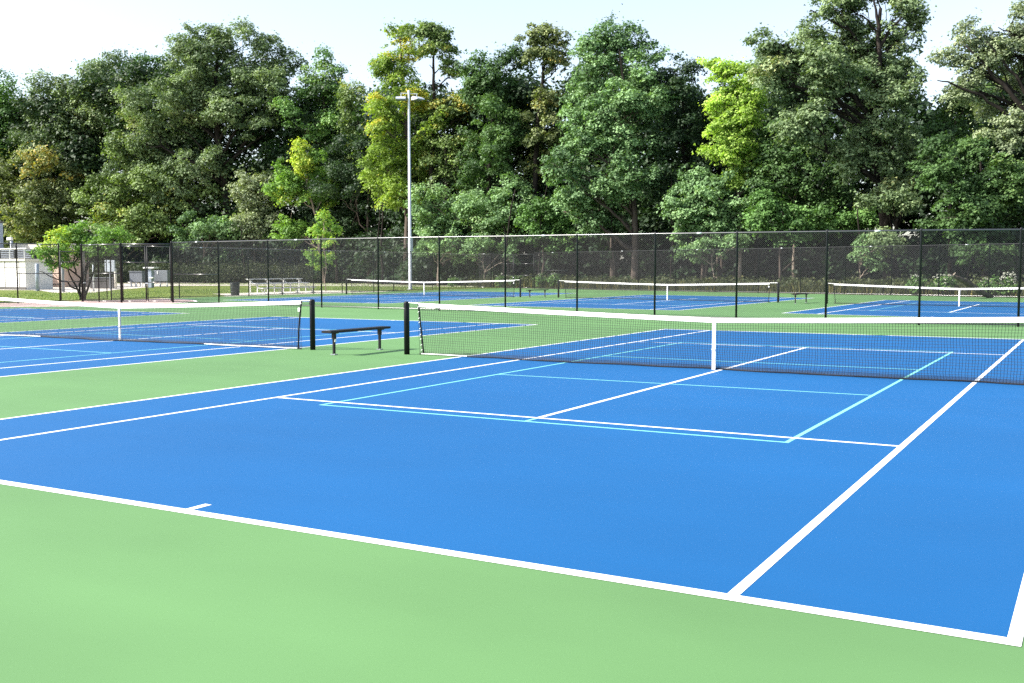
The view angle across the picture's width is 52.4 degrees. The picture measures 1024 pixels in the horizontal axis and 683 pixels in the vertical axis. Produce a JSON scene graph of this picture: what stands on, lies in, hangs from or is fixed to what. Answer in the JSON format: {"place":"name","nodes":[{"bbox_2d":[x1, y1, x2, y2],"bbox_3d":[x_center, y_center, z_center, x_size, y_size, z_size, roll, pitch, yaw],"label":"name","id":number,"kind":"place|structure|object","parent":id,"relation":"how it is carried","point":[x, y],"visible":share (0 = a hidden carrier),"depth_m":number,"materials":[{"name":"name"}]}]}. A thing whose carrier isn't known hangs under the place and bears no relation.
{"place":"outdoors","nodes":[
{"label":"outdoors","id":0,"kind":"place"},
{"bbox_2d":[11,244,88,286],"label":"tan building","id":1,"kind":"structure","parent":0,"point":[78,269],"depth_m":109.37,"materials":[{"name":"paint"}]},
{"bbox_2d":[1,287,143,292],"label":"service yard","id":2,"kind":"structure","parent":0,"point":[68,288],"depth_m":95.97,"materials":[{"name":"concrete"}]},
{"bbox_2d":[0,248,54,289],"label":"service building","id":3,"kind":"structure","parent":2,"relation":"on","point":[23,276],"depth_m":95.75,"materials":[{"name":"white paint"}]},
{"bbox_2d":[61,260,65,291],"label":"steel post","id":4,"kind":"object","parent":2,"relation":"on","point":[63,277],"visible":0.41,"depth_m":84.79,"materials":[{"name":"grey metal"}]},
{"bbox_2d":[89,277,113,287],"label":"wall","id":5,"kind":"structure","parent":2,"relation":"on","point":[103,285],"depth_m":101.27,"materials":[{"name":"grey paint"}]},
{"bbox_2d":[105,260,114,289],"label":"notice board","id":6,"kind":"object","parent":2,"relation":"on","point":[108,265],"visible":0.58,"depth_m":95.06,"materials":[{"name":"grey paint"}]},
{"bbox_2d":[128,271,144,286],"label":"utility cabinet","id":7,"kind":"object","parent":2,"relation":"on","point":[138,275],"visible":0.51,"depth_m":110.60,"materials":[{"name":"grey metal"}]},
{"bbox_2d":[0,298,193,306],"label":"gate plaza","id":8,"kind":"structure","parent":0,"point":[91,302],"depth_m":55.05,"materials":[{"name":"pink concrete"}]},
{"bbox_2d":[0,242,60,302],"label":"chain link fence","id":9,"kind":"object","parent":8,"relation":"on","point":[17,267],"visible":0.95,"depth_m":56.01,"materials":[{"name":"black metal"}]},
{"bbox_2d":[59,251,107,300],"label":"double gate","id":10,"kind":"structure","parent":9,"relation":"attached to","point":[80,276],"depth_m":58.86,"materials":[{"name":"black metal"}]},
{"bbox_2d":[80,243,122,302],"bbox_3d":[-22.584,-3.779,57.229,3.622,3.235,0.132,3,5,34],"label":"chain link fence","id":11,"kind":"object","parent":8,"relation":"on","point":[98,273],"visible":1,"depth_m":57.25,"materials":[{"name":"black metal"}]},
{"bbox_2d":[121,244,169,244],"bbox_3d":[-19.757,-5.256,56.189,2.751,0.056,0.056,0,4,-1],"label":"gate header rail","id":12,"kind":"object","parent":11,"relation":"attached to","point":[145,244],"visible":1,"depth_m":56.18,"materials":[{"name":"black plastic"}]},
{"bbox_2d":[121,246,171,301],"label":"double gate","id":13,"kind":"structure","parent":11,"relation":"attached to","point":[147,287],"depth_m":56.29,"materials":[{"name":"black metal"}]},
{"bbox_2d":[0,281,501,302],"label":"lawn","id":14,"kind":"structure","parent":0,"point":[72,298],"depth_m":86.73,"materials":[{"name":"green plant"}]},
{"bbox_2d":[0,221,3,249],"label":"tall grey cabin","id":15,"kind":"object","parent":14,"relation":"on","point":[1,231],"visible":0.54,"depth_m":110.52,"materials":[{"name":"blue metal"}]},
{"bbox_2d":[0,65,31,174],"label":"broadleaf tree","id":16,"kind":"object","parent":14,"relation":"on","point":[5,91],"visible":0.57,"depth_m":161.71,"materials":[{"name":"green plant"}]},
{"bbox_2d":[35,264,41,290],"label":"steel post","id":17,"kind":"object","parent":14,"relation":"on","point":[37,276],"visible":0.74,"depth_m":88.94,"materials":[{"name":"grey metal"}]},
{"bbox_2d":[0,140,96,249],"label":"broadleaf tree","id":18,"kind":"object","parent":14,"relation":"on","point":[34,218],"visible":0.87,"depth_m":153.59,"materials":[{"name":"green plant"}]},
{"bbox_2d":[1,44,140,243],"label":"broadleaf tree","id":19,"kind":"object","parent":14,"relation":"on","point":[106,68],"visible":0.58,"depth_m":158.30,"materials":[{"name":"green plant"}]},
{"bbox_2d":[25,219,136,299],"bbox_3d":[-24.942,-4.869,61.237,6.366,5.095,3.822,0,4,0],"label":"ornamental tree","id":20,"kind":"object","parent":14,"relation":"on","point":[76,232],"visible":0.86,"depth_m":60.75,"materials":[{"name":"green plant"}]},
{"bbox_2d":[96,94,172,261],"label":"broadleaf tree","id":21,"kind":"object","parent":14,"relation":"on","point":[112,149],"visible":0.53,"depth_m":149.94,"materials":[{"name":"green plant"}]},
{"bbox_2d":[118,48,176,120],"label":"broadleaf tree","id":22,"kind":"object","parent":14,"relation":"on","point":[144,58],"visible":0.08,"depth_m":159.47,"materials":[{"name":"green plant"}]},
{"bbox_2d":[143,267,158,287],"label":"drinking fountain","id":23,"kind":"object","parent":14,"relation":"on","point":[151,270],"visible":0.71,"depth_m":104.53,"materials":[{"name":"grey metal"}]},
{"bbox_2d":[66,163,241,282],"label":"broadleaf tree","id":24,"kind":"object","parent":14,"relation":"on","point":[118,196],"visible":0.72,"depth_m":148.09,"materials":[{"name":"green plant"}]},
{"bbox_2d":[154,270,169,286],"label":"utility cabinet","id":25,"kind":"object","parent":14,"relation":"on","point":[156,278],"visible":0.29,"depth_m":111.78,"materials":[{"name":"grey metal"}]},
{"bbox_2d":[97,12,312,281],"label":"broadleaf tree","id":26,"kind":"object","parent":14,"relation":"on","point":[197,56],"visible":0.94,"depth_m":147.41,"materials":[{"name":"green plant"}]},
{"bbox_2d":[166,209,256,282],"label":"broadleaf tree","id":27,"kind":"object","parent":14,"relation":"on","point":[218,225],"visible":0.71,"depth_m":143.13,"materials":[{"name":"green plant"}]},
{"bbox_2d":[117,283,469,286],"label":"footpath","id":28,"kind":"structure","parent":14,"relation":"on","point":[138,284],"depth_m":120.55,"materials":[{"name":"concrete"}]},
{"bbox_2d":[260,136,344,282],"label":"broadleaf tree","id":29,"kind":"object","parent":14,"relation":"on","point":[288,182],"visible":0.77,"depth_m":137.40,"materials":[{"name":"green plant"}]},
{"bbox_2d":[221,290,387,295],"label":"bleacher pad","id":30,"kind":"object","parent":14,"relation":"on","point":[309,292],"visible":0.43,"depth_m":81.89,"materials":[{"name":"concrete"}]},
{"bbox_2d":[230,282,239,294],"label":"litter bin","id":31,"kind":"object","parent":30,"relation":"on","point":[233,287],"visible":0.55,"depth_m":72.22,"materials":[{"name":"plastic"}]},
{"bbox_2d":[249,278,315,293],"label":"bleachers","id":32,"kind":"object","parent":30,"relation":"on","point":[290,283],"visible":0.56,"depth_m":78.77,"materials":[{"name":"metal"}]},
{"bbox_2d":[250,42,362,282],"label":"broadleaf tree","id":33,"kind":"object","parent":14,"relation":"on","point":[329,118],"visible":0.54,"depth_m":146.13,"materials":[{"name":"green plant"}]},
{"bbox_2d":[305,118,385,283],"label":"broadleaf tree","id":34,"kind":"object","parent":14,"relation":"on","point":[344,175],"visible":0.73,"depth_m":136.36,"materials":[{"name":"green plant"}]},
{"bbox_2d":[332,72,369,282],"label":"broadleaf tree","id":35,"kind":"object","parent":14,"relation":"on","point":[344,93],"visible":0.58,"depth_m":140.63,"materials":[{"name":"green plant"}]},
{"bbox_2d":[351,17,450,284],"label":"broadleaf tree","id":36,"kind":"object","parent":14,"relation":"on","point":[392,183],"visible":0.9,"depth_m":121.91,"materials":[{"name":"green plant"}]},
{"bbox_2d":[396,90,424,289],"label":"floodlight pole","id":37,"kind":"object","parent":14,"relation":"on","point":[414,98],"visible":0.87,"depth_m":93.30,"materials":[{"name":"metal"}]},
{"bbox_2d":[400,17,465,284],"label":"broadleaf tree","id":38,"kind":"object","parent":14,"relation":"on","point":[433,33],"visible":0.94,"depth_m":121.26,"materials":[{"name":"green plant"}]},
{"bbox_2d":[412,225,466,285],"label":"broadleaf tree","id":39,"kind":"object","parent":14,"relation":"on","point":[428,234],"visible":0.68,"depth_m":114.47,"materials":[{"name":"green plant"}]},
{"bbox_2d":[411,86,493,284],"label":"broadleaf tree","id":40,"kind":"object","parent":14,"relation":"on","point":[445,168],"visible":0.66,"depth_m":121.04,"materials":[{"name":"green plant"}]},
{"bbox_2d":[448,275,459,286],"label":"flowering shrub","id":41,"kind":"object","parent":14,"relation":"on","point":[452,284],"visible":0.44,"depth_m":109.50,"materials":[{"name":"green plant"}]},
{"bbox_2d":[398,170,540,276],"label":"broadleaf tree","id":42,"kind":"object","parent":14,"relation":"on","point":[471,213],"visible":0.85,"depth_m":113.95,"materials":[{"name":"green plant"}]},
{"bbox_2d":[478,253,493,287],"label":"chain link fence","id":43,"kind":"object","parent":14,"relation":"on","point":[486,269],"visible":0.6,"depth_m":103.06,"materials":[{"name":"black metal"}]},
{"bbox_2d":[456,233,519,276],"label":"broadleaf tree","id":44,"kind":"object","parent":14,"relation":"on","point":[484,246],"visible":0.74,"depth_m":111.04,"materials":[{"name":"green plant"}]},
{"bbox_2d":[450,37,541,269],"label":"broadleaf tree","id":45,"kind":"object","parent":14,"relation":"on","point":[498,132],"visible":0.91,"depth_m":115.44,"materials":[{"name":"green plant"}]},
{"bbox_2d":[495,273,506,286],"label":"flowering shrub","id":46,"kind":"object","parent":14,"relation":"on","point":[499,278],"visible":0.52,"depth_m":103.50,"materials":[{"name":"green plant"}]},
{"bbox_2d":[0,288,1023,682],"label":"court pavement","id":47,"kind":"structure","parent":0,"point":[100,592],"depth_m":5.48,"materials":[{"name":"green paint"}]},
{"bbox_2d":[0,308,182,322],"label":"blue court","id":48,"kind":"object","parent":47,"relation":"on","point":[35,314],"visible":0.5,"depth_m":41.33,"materials":[{"name":"paint"}]},
{"bbox_2d":[11,308,185,321],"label":"tennis lines","id":49,"kind":"object","parent":48,"relation":"on","point":[84,318],"visible":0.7,"depth_m":42.14,"materials":[{"name":"white paint"}]},
{"bbox_2d":[0,317,531,376],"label":"blue court","id":50,"kind":"object","parent":47,"relation":"on","point":[28,353],"visible":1,"depth_m":25.93,"materials":[{"name":"paint"}]},
{"bbox_2d":[0,297,314,349],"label":"tennis net","id":51,"kind":"object","parent":50,"relation":"on","point":[256,304],"visible":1,"depth_m":25.03,"materials":[{"name":"black fabric"}]},
{"bbox_2d":[0,325,354,362],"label":"pickleball lines","id":52,"kind":"object","parent":50,"relation":"on","point":[152,349],"visible":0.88,"depth_m":24.87,"materials":[{"name":"blue paint"}]},
{"bbox_2d":[0,316,537,376],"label":"tennis lines","id":53,"kind":"object","parent":50,"relation":"on","point":[229,347],"visible":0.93,"depth_m":25.23,"materials":[{"name":"white paint"}]},
{"bbox_2d":[109,245,491,299],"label":"chain link fence","id":54,"kind":"object","parent":47,"relation":"on","point":[393,263],"visible":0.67,"depth_m":75.60,"materials":[{"name":"black metal"}]},
{"bbox_2d":[321,326,390,354],"bbox_3d":[-3.291,-0.026,22.184,0.246,0.507,2.072,2,4,29],"label":"bench","id":55,"kind":"object","parent":47,"relation":"on","point":[379,329],"visible":1,"depth_m":21.95,"materials":[{"name":"black paint"}]},
{"bbox_2d":[240,291,569,302],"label":"blue court","id":56,"kind":"object","parent":47,"relation":"on","point":[383,297],"visible":0.6,"depth_m":66.53,"materials":[{"name":"paint"}]},
{"bbox_2d":[238,291,552,302],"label":"tennis lines","id":57,"kind":"object","parent":56,"relation":"on","point":[395,297],"visible":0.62,"depth_m":66.34,"materials":[{"name":"white paint"}]},
{"bbox_2d":[346,279,520,296],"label":"tennis net","id":58,"kind":"object","parent":56,"relation":"on","point":[492,295],"visible":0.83,"depth_m":70.79,"materials":[{"name":"fabric"}]},
{"bbox_2d":[0,329,1023,636],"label":"blue court","id":59,"kind":"object","parent":47,"relation":"on","point":[924,527],"visible":1,"depth_m":9.43,"materials":[{"name":"paint"}]},
{"bbox_2d":[0,329,1023,646],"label":"tennis lines","id":60,"kind":"object","parent":59,"relation":"on","point":[1014,637],"visible":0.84,"depth_m":6.68,"materials":[{"name":"white paint"}]},
{"bbox_2d":[321,342,952,442],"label":"pickleball lines","id":61,"kind":"object","parent":59,"relation":"on","point":[826,420],"visible":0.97,"depth_m":13.93,"materials":[{"name":"blue paint"}]},
{"bbox_2d":[404,301,1023,384],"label":"tennis net","id":62,"kind":"object","parent":59,"relation":"on","point":[898,321],"visible":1,"depth_m":18.10,"materials":[{"name":"black fabric"}]},
{"bbox_2d":[170,227,1023,326],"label":"chain link fence","id":63,"kind":"object","parent":47,"relation":"on","point":[720,282],"visible":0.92,"depth_m":38.88,"materials":[{"name":"black metal"}]},
{"bbox_2d":[480,295,805,309],"bbox_3d":[8.474,-2.315,59.135,12.503,0.001,25.752,2,5,29],"label":"blue court","id":64,"kind":"object","parent":47,"relation":"on","point":[692,304],"visible":0.6,"depth_m":55.88,"materials":[{"name":"paint"}]},
{"bbox_2d":[478,295,808,309],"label":"tennis lines","id":65,"kind":"object","parent":64,"relation":"on","point":[640,302],"visible":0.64,"depth_m":54.14,"materials":[{"name":"white paint"}]},
{"bbox_2d":[558,280,779,302],"bbox_3d":[8.590,-2.981,60.840,15.392,1.101,0.180,4,5,42],"label":"tennis net","id":66,"kind":"object","parent":64,"relation":"on","point":[667,285],"visible":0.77,"depth_m":60.48,"materials":[{"name":"fabric"}]},
{"bbox_2d":[534,243,1023,296],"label":"chain link fence","id":67,"kind":"object","parent":47,"relation":"on","point":[845,259],"visible":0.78,"depth_m":77.06,"materials":[{"name":"black metal"}]},
{"bbox_2d":[494,254,533,287],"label":"double gate","id":68,"kind":"structure","parent":67,"relation":"attached to","point":[518,269],"depth_m":99.69,"materials":[{"name":"black metal"}]},
{"bbox_2d":[788,300,1023,317],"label":"blue court","id":69,"kind":"object","parent":47,"relation":"on","point":[882,313],"depth_m":45.71,"materials":[{"name":"paint"}]},
{"bbox_2d":[785,300,998,317],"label":"tennis lines","id":70,"kind":"object","parent":69,"relation":"on","point":[888,303],"visible":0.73,"depth_m":44.73,"materials":[{"name":"white paint"}]},
{"bbox_2d":[827,283,1023,307],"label":"tennis net","id":71,"kind":"object","parent":69,"relation":"on","point":[932,288],"visible":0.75,"depth_m":50.73,"materials":[{"name":"black fabric"}]},
{"bbox_2d":[0,32,1023,286],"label":"woodland","id":72,"kind":"object","parent":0,"point":[86,156],"depth_m":124.61,"materials":[{"name":"green plant"}]},
{"bbox_2d":[0,0,1023,267],"label":"sky","id":73,"kind":"structure","parent":0,"point":[51,34],"materials":[{"name":"white"}]},
{"bbox_2d":[363,279,1022,297],"bbox_3d":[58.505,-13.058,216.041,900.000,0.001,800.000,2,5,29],"label":"ground","id":74,"kind":"structure","parent":0,"point":[821,293],"depth_m":79.59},
{"bbox_2d":[223,168,286,282],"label":"broadleaf tree","id":75,"kind":"object","parent":74,"relation":"on","point":[259,222],"visible":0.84,"depth_m":141.53,"materials":[{"name":"green leaves"},{"name":"grey bark"}]},
{"bbox_2d":[303,207,344,289],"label":"broadleaf tree","id":76,"kind":"object","parent":74,"relation":"on","point":[316,230],"visible":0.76,"depth_m":86.18,"materials":[{"name":"green plant"}]},
{"bbox_2d":[510,20,575,276],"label":"broadleaf tree","id":77,"kind":"object","parent":74,"relation":"on","point":[551,56],"visible":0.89,"depth_m":113.85,"materials":[{"name":"green plant"}]},
{"bbox_2d":[512,192,582,275],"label":"broadleaf tree","id":78,"kind":"object","parent":74,"relation":"on","point":[550,218],"visible":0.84,"depth_m":107.56,"materials":[{"name":"green plant"}]},
{"bbox_2d":[89,254,1023,296],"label":"undergrowth","id":79,"kind":"object","parent":74,"relation":"on","point":[697,287],"visible":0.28,"depth_m":92.00,"materials":[{"name":"green plant"}]},
{"bbox_2d":[565,219,577,279],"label":"tree trunk","id":80,"kind":"object","parent":74,"relation":"on","point":[571,265],"visible":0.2,"depth_m":109.47,"materials":[{"name":"brown plant"}]},
{"bbox_2d":[538,4,686,279],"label":"broadleaf tree","id":81,"kind":"object","parent":74,"relation":"on","point":[621,190],"visible":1,"depth_m":101.87,"materials":[{"name":"green plant"}]},
{"bbox_2d":[605,229,621,278],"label":"tree trunk","id":82,"kind":"object","parent":74,"relation":"on","point":[611,267],"visible":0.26,"depth_m":106.58,"materials":[{"name":"brown plant"}]},
{"bbox_2d":[638,49,721,277],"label":"broadleaf tree","id":83,"kind":"object","parent":74,"relation":"on","point":[693,104],"visible":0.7,"depth_m":101.32,"materials":[{"name":"green plant"}]},
{"bbox_2d":[656,165,755,280],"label":"broadleaf tree","id":84,"kind":"object","parent":74,"relation":"on","point":[704,189],"visible":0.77,"depth_m":94.42,"materials":[{"name":"green plant"}]},
{"bbox_2d":[669,233,753,276],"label":"broadleaf tree","id":85,"kind":"object","parent":74,"relation":"on","point":[710,243],"visible":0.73,"depth_m":93.08,"materials":[{"name":"green plant"}]},
{"bbox_2d":[720,254,723,278],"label":"tree trunk","id":86,"kind":"object","parent":74,"relation":"on","point":[721,263],"visible":0.07,"depth_m":99.68,"materials":[{"name":"brown plant"}]},
{"bbox_2d":[692,55,771,278],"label":"broadleaf tree","id":87,"kind":"object","parent":74,"relation":"on","point":[741,146],"visible":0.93,"depth_m":93.28,"materials":[{"name":"green plant"}]},
{"bbox_2d":[754,230,758,278],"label":"tree trunk","id":88,"kind":"object","parent":74,"relation":"on","point":[755,254],"visible":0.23,"depth_m":97.66,"materials":[{"name":"brown plant"}]},
{"bbox_2d":[527,288,1015,297],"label":"gravel strip","id":89,"kind":"object","parent":74,"relation":"on","point":[752,292],"depth_m":81.94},
{"bbox_2d":[532,272,546,288],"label":"flowering shrub","id":90,"kind":"object","parent":89,"relation":"on","point":[538,279],"visible":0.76,"depth_m":99.33,"materials":[{"name":"green plant"}]},
{"bbox_2d":[545,274,559,288],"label":"flowering shrub","id":91,"kind":"object","parent":89,"relation":"on","point":[554,278],"visible":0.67,"depth_m":97.86,"materials":[{"name":"green plant"}]},
{"bbox_2d":[905,274,926,295],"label":"flowering shrub","id":92,"kind":"object","parent":89,"relation":"on","point":[913,282],"visible":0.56,"depth_m":71.08,"materials":[{"name":"green plant"}]},
{"bbox_2d":[927,273,959,294],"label":"flowering shrub","id":93,"kind":"object","parent":89,"relation":"on","point":[947,283],"visible":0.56,"depth_m":69.72,"materials":[{"name":"green plant"}]},
{"bbox_2d":[977,277,998,293],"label":"flowering shrub","id":94,"kind":"object","parent":89,"relation":"on","point":[986,283],"visible":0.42,"depth_m":67.55,"materials":[{"name":"green plant"}]},
{"bbox_2d":[985,272,1021,295],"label":"flowering shrub","id":95,"kind":"object","parent":89,"relation":"on","point":[1006,283],"visible":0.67,"depth_m":66.53,"materials":[{"name":"green plant"}]},
{"bbox_2d":[740,110,859,282],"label":"broadleaf tree","id":96,"kind":"object","parent":74,"relation":"on","point":[793,181],"visible":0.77,"depth_m":91.78,"materials":[{"name":"green plant"}]},
{"bbox_2d":[738,184,878,281],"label":"broadleaf tree","id":97,"kind":"object","parent":74,"relation":"on","point":[804,221],"visible":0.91,"depth_m":89.08,"materials":[{"name":"green plant"}]},
{"bbox_2d":[739,0,936,281],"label":"broadleaf tree","id":98,"kind":"object","parent":74,"relation":"on","point":[870,60],"visible":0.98,"depth_m":83.50,"materials":[{"name":"green plant"}]},
{"bbox_2d":[846,233,889,278],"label":"broadleaf tree","id":99,"kind":"object","parent":74,"relation":"on","point":[858,241],"visible":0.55,"depth_m":83.78,"materials":[{"name":"green plant"}]},
{"bbox_2d":[906,81,1005,278],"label":"broadleaf tree","id":100,"kind":"object","parent":74,"relation":"on","point":[937,121],"visible":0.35,"depth_m":86.00,"materials":[{"name":"green plant"}]},
{"bbox_2d":[905,124,1023,279],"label":"broadleaf tree","id":101,"kind":"object","parent":74,"relation":"on","point":[974,216],"visible":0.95,"depth_m":78.55,"materials":[{"name":"green plant"}]},
{"bbox_2d":[948,272,993,297],"bbox_3d":[28.022,-3.381,63.642,4.794,1.704,0.372,-3,5,-34],"label":"fallen log","id":102,"kind":"object","parent":74,"relation":"on","point":[960,279],"visible":0.7,"depth_m":63.45,"materials":[{"name":"brown wood"}]},
{"bbox_2d":[919,0,1023,157],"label":"broadleaf tree","id":103,"kind":"object","parent":74,"relation":"on","point":[997,54],"visible":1,"depth_m":73.03,"materials":[{"name":"green plant"}]},
{"bbox_2d":[937,236,1018,278],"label":"broadleaf tree","id":104,"kind":"object","parent":74,"relation":"on","point":[984,254],"visible":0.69,"depth_m":76.63,"materials":[{"name":"green plant"}]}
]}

